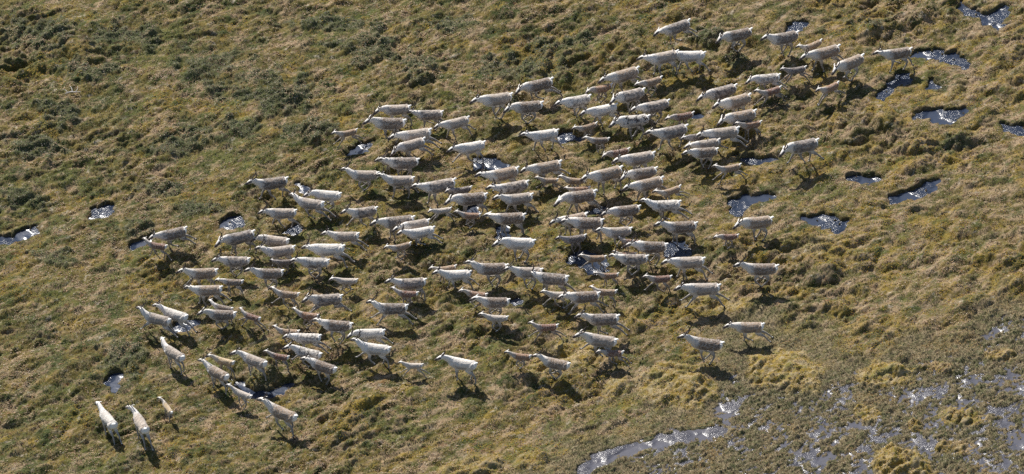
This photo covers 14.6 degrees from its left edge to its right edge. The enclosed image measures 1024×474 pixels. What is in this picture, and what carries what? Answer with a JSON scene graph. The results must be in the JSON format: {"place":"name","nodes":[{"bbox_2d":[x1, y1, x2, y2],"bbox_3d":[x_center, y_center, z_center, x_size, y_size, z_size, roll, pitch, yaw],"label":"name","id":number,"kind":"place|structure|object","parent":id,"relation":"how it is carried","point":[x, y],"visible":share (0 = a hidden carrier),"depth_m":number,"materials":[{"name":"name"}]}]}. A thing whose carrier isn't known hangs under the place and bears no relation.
{"place":"outdoors","nodes":[
{"label":"outdoors","id":0,"kind":"place"},
{"bbox_2d":[234,381,293,398],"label":"pool water","id":1,"kind":"structure","parent":0,"point":[271,393],"depth_m":162.60,"materials":[{"name":"grey liquid"}]},
{"bbox_2d":[0,0,1023,473],"bbox_3d":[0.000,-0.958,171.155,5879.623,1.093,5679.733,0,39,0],"label":"ground","id":2,"kind":"structure","parent":0,"point":[342,440],"depth_m":170.10,"materials":[{"name":"plant"}]},
{"bbox_2d":[125,401,153,451],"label":"caribou","id":3,"kind":"object","parent":2,"relation":"on","point":[141,425],"visible":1,"depth_m":158.96,"materials":[{"name":"fur"}]},
{"bbox_2d":[136,299,178,338],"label":"caribou","id":4,"kind":"object","parent":2,"relation":"on","point":[156,319],"visible":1,"depth_m":164.24,"materials":[{"name":"fur"}]},
{"bbox_2d":[148,226,196,246],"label":"caribou","id":5,"kind":"object","parent":2,"relation":"on","point":[169,235],"visible":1,"depth_m":168.30,"materials":[{"name":"fur"}]},
{"bbox_2d":[152,295,197,335],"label":"caribou","id":6,"kind":"object","parent":2,"relation":"on","point":[180,317],"visible":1,"depth_m":164.60,"materials":[{"name":"fur"}]},
{"bbox_2d":[176,262,217,286],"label":"caribou","id":7,"kind":"object","parent":2,"relation":"on","point":[207,274],"visible":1,"depth_m":166.34,"materials":[{"name":"fur"}]},
{"bbox_2d":[183,276,232,307],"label":"caribou","id":8,"kind":"object","parent":2,"relation":"on","point":[204,291],"visible":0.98,"depth_m":165.48,"materials":[{"name":"fur"}]},
{"bbox_2d":[197,352,229,394],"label":"caribou","id":9,"kind":"object","parent":2,"relation":"on","point":[215,373],"visible":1,"depth_m":161.94,"materials":[{"name":"fur"}]},
{"bbox_2d":[197,302,236,330],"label":"caribou","id":10,"kind":"object","parent":2,"relation":"on","point":[224,316],"visible":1,"depth_m":164.44,"materials":[{"name":"fur"}]},
{"bbox_2d":[211,248,250,276],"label":"caribou","id":11,"kind":"object","parent":2,"relation":"on","point":[232,262],"visible":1,"depth_m":167.02,"materials":[{"name":"fur"}]},
{"bbox_2d":[214,229,256,255],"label":"caribou","id":12,"kind":"object","parent":2,"relation":"on","point":[234,240],"visible":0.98,"depth_m":168.36,"materials":[{"name":"fur"}]},
{"bbox_2d":[230,345,267,381],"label":"caribou","id":13,"kind":"object","parent":2,"relation":"on","point":[258,363],"visible":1,"depth_m":162.14,"materials":[{"name":"fur"}]},
{"bbox_2d":[243,259,283,290],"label":"caribou","id":14,"kind":"object","parent":2,"relation":"on","point":[266,274],"visible":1,"depth_m":166.17,"materials":[{"name":"fur"}]},
{"bbox_2d":[245,170,290,199],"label":"caribou","id":15,"kind":"object","parent":2,"relation":"on","point":[270,184],"visible":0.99,"depth_m":171.47,"materials":[{"name":"fur"}]},
{"bbox_2d":[254,234,295,267],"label":"caribou","id":16,"kind":"object","parent":2,"relation":"on","point":[286,251],"visible":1,"depth_m":167.83,"materials":[{"name":"fur"}]},
{"bbox_2d":[256,391,297,437],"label":"caribou","id":17,"kind":"object","parent":2,"relation":"on","point":[285,415],"visible":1,"depth_m":159.81,"materials":[{"name":"fur"}]},
{"bbox_2d":[257,202,302,228],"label":"caribou","id":18,"kind":"object","parent":2,"relation":"on","point":[279,214],"visible":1,"depth_m":169.86,"materials":[{"name":"fur"}]},
{"bbox_2d":[282,328,331,353],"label":"caribou","id":19,"kind":"object","parent":2,"relation":"on","point":[303,339],"visible":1,"depth_m":163.44,"materials":[{"name":"fur"}]},
{"bbox_2d":[289,252,329,279],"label":"caribou","id":20,"kind":"object","parent":2,"relation":"on","point":[311,263],"visible":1,"depth_m":167.17,"materials":[{"name":"fur"}]},
{"bbox_2d":[289,187,336,221],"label":"caribou","id":21,"kind":"object","parent":2,"relation":"on","point":[307,204],"visible":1,"depth_m":170.35,"materials":[{"name":"fur"}]},
{"bbox_2d":[302,185,341,211],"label":"caribou","id":22,"kind":"object","parent":2,"relation":"on","point":[331,197],"visible":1,"depth_m":170.59,"materials":[{"name":"fur"}]},
{"bbox_2d":[301,287,352,312],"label":"caribou","id":23,"kind":"object","parent":2,"relation":"on","point":[318,301],"visible":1,"depth_m":165.15,"materials":[{"name":"fur"}]},
{"bbox_2d":[301,234,355,268],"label":"caribou","id":24,"kind":"object","parent":2,"relation":"on","point":[324,250],"visible":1,"depth_m":167.66,"materials":[{"name":"fur"}]},
{"bbox_2d":[311,311,352,344],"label":"caribou","id":25,"kind":"object","parent":2,"relation":"on","point":[337,326],"visible":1,"depth_m":163.54,"materials":[{"name":"fur"}]},
{"bbox_2d":[320,225,369,251],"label":"caribou","id":26,"kind":"object","parent":2,"relation":"on","point":[343,237],"visible":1,"depth_m":168.47,"materials":[{"name":"fur"}]},
{"bbox_2d":[340,199,377,227],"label":"caribou","id":27,"kind":"object","parent":2,"relation":"on","point":[363,212],"visible":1,"depth_m":169.66,"materials":[{"name":"fur"}]},
{"bbox_2d":[340,157,379,191],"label":"caribou","id":28,"kind":"object","parent":2,"relation":"on","point":[361,176],"visible":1,"depth_m":171.92,"materials":[{"name":"fur"}]},
{"bbox_2d":[346,327,393,344],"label":"caribou","id":29,"kind":"object","parent":2,"relation":"on","point":[377,334],"visible":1,"depth_m":163.44,"materials":[{"name":"fur"}]},
{"bbox_2d":[350,329,391,368],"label":"caribou","id":30,"kind":"object","parent":2,"relation":"on","point":[380,350],"visible":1,"depth_m":162.68,"materials":[{"name":"fur"}]},
{"bbox_2d":[362,108,406,143],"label":"caribou","id":31,"kind":"object","parent":2,"relation":"on","point":[385,124],"visible":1,"depth_m":173.80,"materials":[{"name":"fur"}]},
{"bbox_2d":[366,290,417,325],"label":"caribou","id":32,"kind":"object","parent":2,"relation":"on","point":[386,309],"visible":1,"depth_m":164.57,"materials":[{"name":"fur"}]},
{"bbox_2d":[369,213,414,242],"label":"caribou","id":33,"kind":"object","parent":2,"relation":"on","point":[391,223],"visible":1,"depth_m":169.09,"materials":[{"name":"fur"}]},
{"bbox_2d":[375,167,419,198],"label":"caribou","id":34,"kind":"object","parent":2,"relation":"on","point":[406,182],"visible":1,"depth_m":171.57,"materials":[{"name":"fur"}]},
{"bbox_2d":[376,147,419,175],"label":"caribou","id":35,"kind":"object","parent":2,"relation":"on","point":[408,164],"visible":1,"depth_m":172.14,"materials":[{"name":"fur"}]},
{"bbox_2d":[384,269,426,300],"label":"caribou","id":36,"kind":"object","parent":2,"relation":"on","point":[408,284],"visible":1,"depth_m":165.93,"materials":[{"name":"fur"}]},
{"bbox_2d":[390,137,434,157],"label":"caribou","id":37,"kind":"object","parent":2,"relation":"on","point":[408,147],"visible":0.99,"depth_m":173.35,"materials":[{"name":"fur"}]},
{"bbox_2d":[388,126,441,148],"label":"caribou","id":38,"kind":"object","parent":2,"relation":"on","point":[408,135],"visible":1,"depth_m":173.70,"materials":[{"name":"fur"}]},
{"bbox_2d":[396,224,443,246],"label":"caribou","id":39,"kind":"object","parent":2,"relation":"on","point":[416,234],"visible":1,"depth_m":168.75,"materials":[{"name":"fur"}]},
{"bbox_2d":[410,175,456,206],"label":"caribou","id":40,"kind":"object","parent":2,"relation":"on","point":[434,188],"visible":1,"depth_m":171.00,"materials":[{"name":"fur"}]},
{"bbox_2d":[433,116,475,139],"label":"caribou","id":41,"kind":"object","parent":2,"relation":"on","point":[462,122],"visible":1,"depth_m":174.71,"materials":[{"name":"fur"}]},
{"bbox_2d":[431,264,479,290],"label":"caribou","id":42,"kind":"object","parent":2,"relation":"on","point":[452,276],"visible":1,"depth_m":166.56,"materials":[{"name":"fur"}]},
{"bbox_2d":[434,349,477,384],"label":"caribou","id":43,"kind":"object","parent":2,"relation":"on","point":[457,364],"visible":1,"depth_m":161.79,"materials":[{"name":"fur"}]},
{"bbox_2d":[446,139,485,163],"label":"caribou","id":44,"kind":"object","parent":2,"relation":"on","point":[475,147],"visible":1,"depth_m":173.56,"materials":[{"name":"fur"}]},
{"bbox_2d":[444,191,487,212],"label":"caribou","id":45,"kind":"object","parent":2,"relation":"on","point":[464,200],"visible":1,"depth_m":170.53,"materials":[{"name":"fur"}]},
{"bbox_2d":[0,10,971,384],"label":"willow scrub","id":46,"kind":"object","parent":2,"relation":"on","point":[264,104],"visible":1,"depth_m":178.78,"materials":[{"name":"green plant"}]},
{"bbox_2d":[463,250,508,287],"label":"caribou","id":47,"kind":"object","parent":2,"relation":"on","point":[489,270],"visible":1,"depth_m":166.65,"materials":[{"name":"fur"}]},
{"bbox_2d":[469,294,510,314],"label":"caribou","id":48,"kind":"object","parent":2,"relation":"on","point":[498,303],"visible":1,"depth_m":164.90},
{"bbox_2d":[469,90,512,118],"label":"caribou","id":49,"kind":"object","parent":2,"relation":"on","point":[499,100],"visible":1,"depth_m":175.58,"materials":[{"name":"fur"}]},
{"bbox_2d":[474,164,519,191],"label":"caribou","id":50,"kind":"object","parent":2,"relation":"on","point":[504,174],"visible":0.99,"depth_m":171.74,"materials":[{"name":"fur"}]},
{"bbox_2d":[482,211,525,236],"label":"caribou","id":51,"kind":"object","parent":2,"relation":"on","point":[503,220],"visible":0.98,"depth_m":169.57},
{"bbox_2d":[485,178,529,206],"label":"caribou","id":52,"kind":"object","parent":2,"relation":"on","point":[517,187],"visible":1,"depth_m":171.26,"materials":[{"name":"fur"}]},
{"bbox_2d":[491,233,535,262],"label":"caribou","id":53,"kind":"object","parent":2,"relation":"on","point":[515,244],"visible":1,"depth_m":167.81,"materials":[{"name":"fur"}]},
{"bbox_2d":[492,189,538,212],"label":"caribou","id":54,"kind":"object","parent":2,"relation":"on","point":[515,200],"visible":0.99,"depth_m":170.60,"materials":[{"name":"fur"}]},
{"bbox_2d":[503,99,543,123],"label":"caribou","id":55,"kind":"object","parent":2,"relation":"on","point":[529,107],"visible":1,"depth_m":175.38,"materials":[{"name":"fur"}]},
{"bbox_2d":[514,77,561,100],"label":"caribou","id":56,"kind":"object","parent":2,"relation":"on","point":[534,86],"visible":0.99,"depth_m":176.96,"materials":[{"name":"fur"}]},
{"bbox_2d":[519,126,563,151],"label":"caribou","id":57,"kind":"object","parent":2,"relation":"on","point":[541,136],"visible":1,"depth_m":173.94,"materials":[{"name":"fur"}]},
{"bbox_2d":[519,160,570,182],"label":"caribou","id":58,"kind":"object","parent":2,"relation":"on","point":[542,169],"visible":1,"depth_m":172.28,"materials":[{"name":"fur"}]},
{"bbox_2d":[531,347,570,379],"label":"caribou","id":59,"kind":"object","parent":2,"relation":"on","point":[558,365],"visible":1,"depth_m":162.36,"materials":[{"name":"fur"}]},
{"bbox_2d":[531,264,576,297],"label":"caribou","id":60,"kind":"object","parent":2,"relation":"on","point":[546,279],"visible":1,"depth_m":166.16,"materials":[{"name":"fur"}]},
{"bbox_2d":[553,93,591,118],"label":"caribou","id":61,"kind":"object","parent":2,"relation":"on","point":[575,102],"visible":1,"depth_m":175.85,"materials":[{"name":"fur"}]},
{"bbox_2d":[553,189,603,212],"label":"caribou","id":62,"kind":"object","parent":2,"relation":"on","point":[575,198],"visible":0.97,"depth_m":170.70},
{"bbox_2d":[558,212,604,242],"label":"caribou","id":63,"kind":"object","parent":2,"relation":"on","point":[581,224],"visible":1,"depth_m":169.15,"materials":[{"name":"fur"}]},
{"bbox_2d":[556,287,608,314],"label":"caribou","id":64,"kind":"object","parent":2,"relation":"on","point":[580,297],"visible":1,"depth_m":165.41,"materials":[{"name":"fur"}]},
{"bbox_2d":[572,323,618,360],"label":"caribou","id":65,"kind":"object","parent":2,"relation":"on","point":[604,341],"visible":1,"depth_m":162.99,"materials":[{"name":"fur"}]},
{"bbox_2d":[579,103,620,126],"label":"caribou","id":66,"kind":"object","parent":2,"relation":"on","point":[599,112],"visible":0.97,"depth_m":175.55,"materials":[{"name":"fur"}]},
{"bbox_2d":[579,165,622,194],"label":"caribou","id":67,"kind":"object","parent":2,"relation":"on","point":[603,176],"visible":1,"depth_m":171.72,"materials":[{"name":"fur"}]},
{"bbox_2d":[574,303,629,335],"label":"caribou","id":68,"kind":"object","parent":2,"relation":"on","point":[600,320],"visible":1,"depth_m":164.21,"materials":[{"name":"fur"}]},
{"bbox_2d":[598,66,642,94],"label":"caribou","id":69,"kind":"object","parent":2,"relation":"on","point":[619,77],"visible":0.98,"depth_m":177.21,"materials":[{"name":"fur"}]},
{"bbox_2d":[600,199,640,226],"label":"caribou","id":70,"kind":"object","parent":2,"relation":"on","point":[627,211],"visible":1,"depth_m":169.92,"materials":[{"name":"fur"}]},
{"bbox_2d":[609,87,645,113],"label":"caribou","id":71,"kind":"object","parent":2,"relation":"on","point":[629,96],"visible":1,"depth_m":175.98,"materials":[{"name":"fur"}]},
{"bbox_2d":[608,247,648,275],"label":"caribou","id":72,"kind":"object","parent":2,"relation":"on","point":[629,260],"visible":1,"depth_m":167.23,"materials":[{"name":"fur"}]},
{"bbox_2d":[608,110,650,140],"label":"caribou","id":73,"kind":"object","parent":2,"relation":"on","point":[639,121],"visible":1,"depth_m":174.80,"materials":[{"name":"fur"}]},
{"bbox_2d":[611,149,655,168],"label":"caribou","id":74,"kind":"object","parent":2,"relation":"on","point":[634,160],"visible":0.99,"depth_m":172.69,"materials":[{"name":"fur"}]},
{"bbox_2d":[621,176,666,201],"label":"caribou","id":75,"kind":"object","parent":2,"relation":"on","point":[643,186],"visible":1,"depth_m":171.29,"materials":[{"name":"fur"}]},
{"bbox_2d":[624,232,668,266],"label":"caribou","id":76,"kind":"object","parent":2,"relation":"on","point":[655,249],"visible":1,"depth_m":167.82,"materials":[{"name":"fur"}]},
{"bbox_2d":[629,99,669,123],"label":"caribou","id":77,"kind":"object","parent":2,"relation":"on","point":[655,107],"visible":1,"depth_m":175.58,"materials":[{"name":"fur"}]},
{"bbox_2d":[636,48,678,76],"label":"caribou","id":78,"kind":"object","parent":2,"relation":"on","point":[661,58],"visible":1,"depth_m":177.97,"materials":[{"name":"fur"}]},
{"bbox_2d":[639,191,692,220],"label":"caribou","id":79,"kind":"object","parent":2,"relation":"on","point":[672,206],"visible":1,"depth_m":170.13,"materials":[{"name":"fur"}]},
{"bbox_2d":[643,122,690,150],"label":"caribou","id":80,"kind":"object","parent":2,"relation":"on","point":[668,134],"visible":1,"depth_m":173.82,"materials":[{"name":"fur"}]},
{"bbox_2d":[653,211,697,246],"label":"caribou","id":81,"kind":"object","parent":2,"relation":"on","point":[688,228],"visible":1,"depth_m":169.16,"materials":[{"name":"fur"}]},
{"bbox_2d":[653,18,697,44],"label":"caribou","id":82,"kind":"object","parent":2,"relation":"on","point":[673,30],"visible":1,"depth_m":180.01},
{"bbox_2d":[660,252,712,280],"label":"caribou","id":83,"kind":"object","parent":2,"relation":"on","point":[696,263],"visible":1,"depth_m":167.01,"materials":[{"name":"fur"}]},
{"bbox_2d":[672,46,710,72],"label":"caribou","id":84,"kind":"object","parent":2,"relation":"on","point":[687,57],"visible":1,"depth_m":178.42,"materials":[{"name":"fur"}]},
{"bbox_2d":[677,323,724,364],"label":"caribou","id":85,"kind":"object","parent":2,"relation":"on","point":[702,344],"visible":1,"depth_m":162.85,"materials":[{"name":"fur"}]},
{"bbox_2d":[673,274,729,307],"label":"caribou","id":86,"kind":"object","parent":2,"relation":"on","point":[696,290],"visible":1,"depth_m":165.54,"materials":[{"name":"fur"}]},
{"bbox_2d":[696,83,737,110],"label":"caribou","id":87,"kind":"object","parent":2,"relation":"on","point":[727,91],"visible":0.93,"depth_m":176.11,"materials":[{"name":"fur"}]},
{"bbox_2d":[696,125,748,148],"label":"caribou","id":88,"kind":"object","parent":2,"relation":"on","point":[731,132],"visible":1,"depth_m":173.75,"materials":[{"name":"fur"}]},
{"bbox_2d":[712,93,751,111],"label":"caribou","id":89,"kind":"object","parent":2,"relation":"on","point":[737,102],"visible":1,"depth_m":175.19,"materials":[{"name":"fur"}]},
{"bbox_2d":[715,27,752,52],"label":"caribou","id":90,"kind":"object","parent":2,"relation":"on","point":[738,35],"visible":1,"depth_m":179.54,"materials":[{"name":"fur"}]},
{"bbox_2d":[716,109,756,132],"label":"caribou","id":91,"kind":"object","parent":2,"relation":"on","point":[748,115],"visible":1,"depth_m":174.55,"materials":[{"name":"fur"}]},
{"bbox_2d":[723,317,773,342],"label":"caribou","id":92,"kind":"object","parent":2,"relation":"on","point":[744,328],"visible":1,"depth_m":164.06,"materials":[{"name":"fur"}]},
{"bbox_2d":[732,215,773,241],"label":"caribou","id":93,"kind":"object","parent":2,"relation":"on","point":[761,223],"visible":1,"depth_m":169.03,"materials":[{"name":"fur"}]},
{"bbox_2d":[733,253,778,287],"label":"caribou","id":94,"kind":"object","parent":2,"relation":"on","point":[757,270],"visible":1,"depth_m":166.53,"materials":[{"name":"fur"}]},
{"bbox_2d":[517,277,1023,473],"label":"fen sedge","id":95,"kind":"object","parent":2,"relation":"on","point":[843,419],"visible":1,"depth_m":161.35,"materials":[{"name":"green plant"}]},
{"bbox_2d":[760,28,798,56],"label":"caribou","id":96,"kind":"object","parent":2,"relation":"on","point":[785,39],"visible":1,"depth_m":179.16,"materials":[{"name":"fur"}]},
{"bbox_2d":[778,138,823,163],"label":"caribou","id":97,"kind":"object","parent":2,"relation":"on","point":[799,148],"visible":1,"depth_m":172.79,"materials":[{"name":"fur"}]},
{"bbox_2d":[799,44,843,72],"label":"caribou","id":98,"kind":"object","parent":2,"relation":"on","point":[820,55],"visible":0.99,"depth_m":178.47,"materials":[{"name":"fur"}]},
{"bbox_2d":[831,53,863,81],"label":"caribou","id":99,"kind":"object","parent":2,"relation":"on","point":[848,65],"visible":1,"depth_m":177.75,"materials":[{"name":"fur"}]},
{"bbox_2d":[872,44,913,72],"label":"caribou","id":100,"kind":"object","parent":2,"relation":"on","point":[903,54],"visible":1,"depth_m":178.54,"materials":[{"name":"fur"}]},
{"bbox_2d":[566,250,609,274],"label":"pool water","id":101,"kind":"structure","parent":0,"point":[580,262],"depth_m":168.84,"materials":[{"name":"grey liquid"}]},
{"bbox_2d":[727,194,776,216],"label":"pool water","id":102,"kind":"structure","parent":0,"point":[742,204],"depth_m":172.14,"materials":[{"name":"grey liquid"}]},
{"bbox_2d":[577,314,1023,473],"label":"fen water","id":103,"kind":"structure","parent":0,"point":[657,442],"depth_m":160.37,"materials":[{"name":"grey liquid"}]},
{"bbox_2d":[800,214,848,233],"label":"pool water","id":104,"kind":"structure","parent":0,"point":[827,222],"depth_m":170.89,"materials":[{"name":"grey liquid"}]},
{"bbox_2d":[876,73,912,100],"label":"pool water","id":105,"kind":"structure","parent":0,"point":[904,79],"depth_m":178.66,"materials":[{"name":"grey liquid"}]},
{"bbox_2d":[888,179,940,204],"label":"pool water","id":106,"kind":"structure","parent":0,"point":[920,192],"depth_m":172.64,"materials":[{"name":"grey liquid"}]},
{"bbox_2d":[912,108,968,124],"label":"pool water","id":107,"kind":"structure","parent":0,"point":[941,116],"depth_m":176.90,"materials":[{"name":"grey liquid"}]},
{"bbox_2d":[910,49,970,69],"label":"pool water","id":108,"kind":"structure","parent":0,"point":[963,63],"depth_m":180.51,"materials":[{"name":"grey liquid"}]},
{"bbox_2d":[957,1,1010,29],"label":"pool water","id":109,"kind":"structure","parent":0,"point":[996,18],"depth_m":182.81,"materials":[{"name":"grey liquid"}]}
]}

